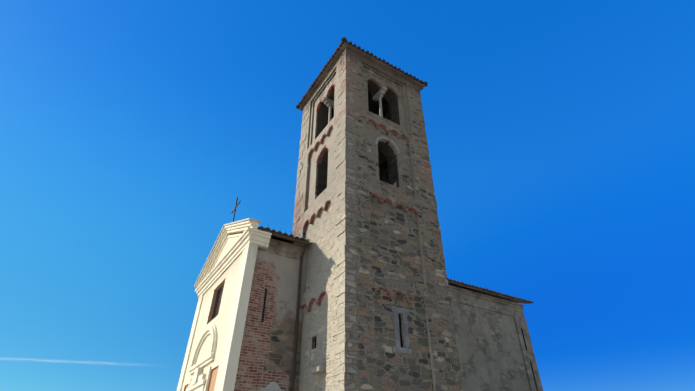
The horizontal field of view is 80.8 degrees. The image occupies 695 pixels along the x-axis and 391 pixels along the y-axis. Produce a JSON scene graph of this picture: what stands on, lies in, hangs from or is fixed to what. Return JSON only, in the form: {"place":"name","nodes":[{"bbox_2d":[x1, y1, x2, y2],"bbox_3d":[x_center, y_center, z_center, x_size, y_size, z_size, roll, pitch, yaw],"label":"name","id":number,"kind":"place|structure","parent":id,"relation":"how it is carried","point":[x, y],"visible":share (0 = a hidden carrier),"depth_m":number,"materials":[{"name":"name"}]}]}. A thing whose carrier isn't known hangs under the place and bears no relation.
{"place":"outdoors","nodes":[
{"label":"outdoors","id":0,"kind":"place"},
{"bbox_2d":[0,0,694,390],"label":"sky","id":1,"kind":"structure","parent":0,"point":[560,134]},
{"label":"ground","id":2,"kind":"structure","parent":0,"visible":0},
{"bbox_2d":[177,197,542,390],"bbox_3d":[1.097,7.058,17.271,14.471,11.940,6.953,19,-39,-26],"label":"church","id":3,"kind":"structure","parent":2,"relation":"on","point":[247,324],"depth_m":14.04,"materials":[{"name":"stone"}]},
{"bbox_2d":[292,37,463,390],"bbox_3d":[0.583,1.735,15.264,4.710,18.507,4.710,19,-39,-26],"label":"bell tower","id":4,"kind":"structure","parent":2,"relation":"on","point":[376,307],"depth_m":13.52,"materials":[{"name":"stone"}]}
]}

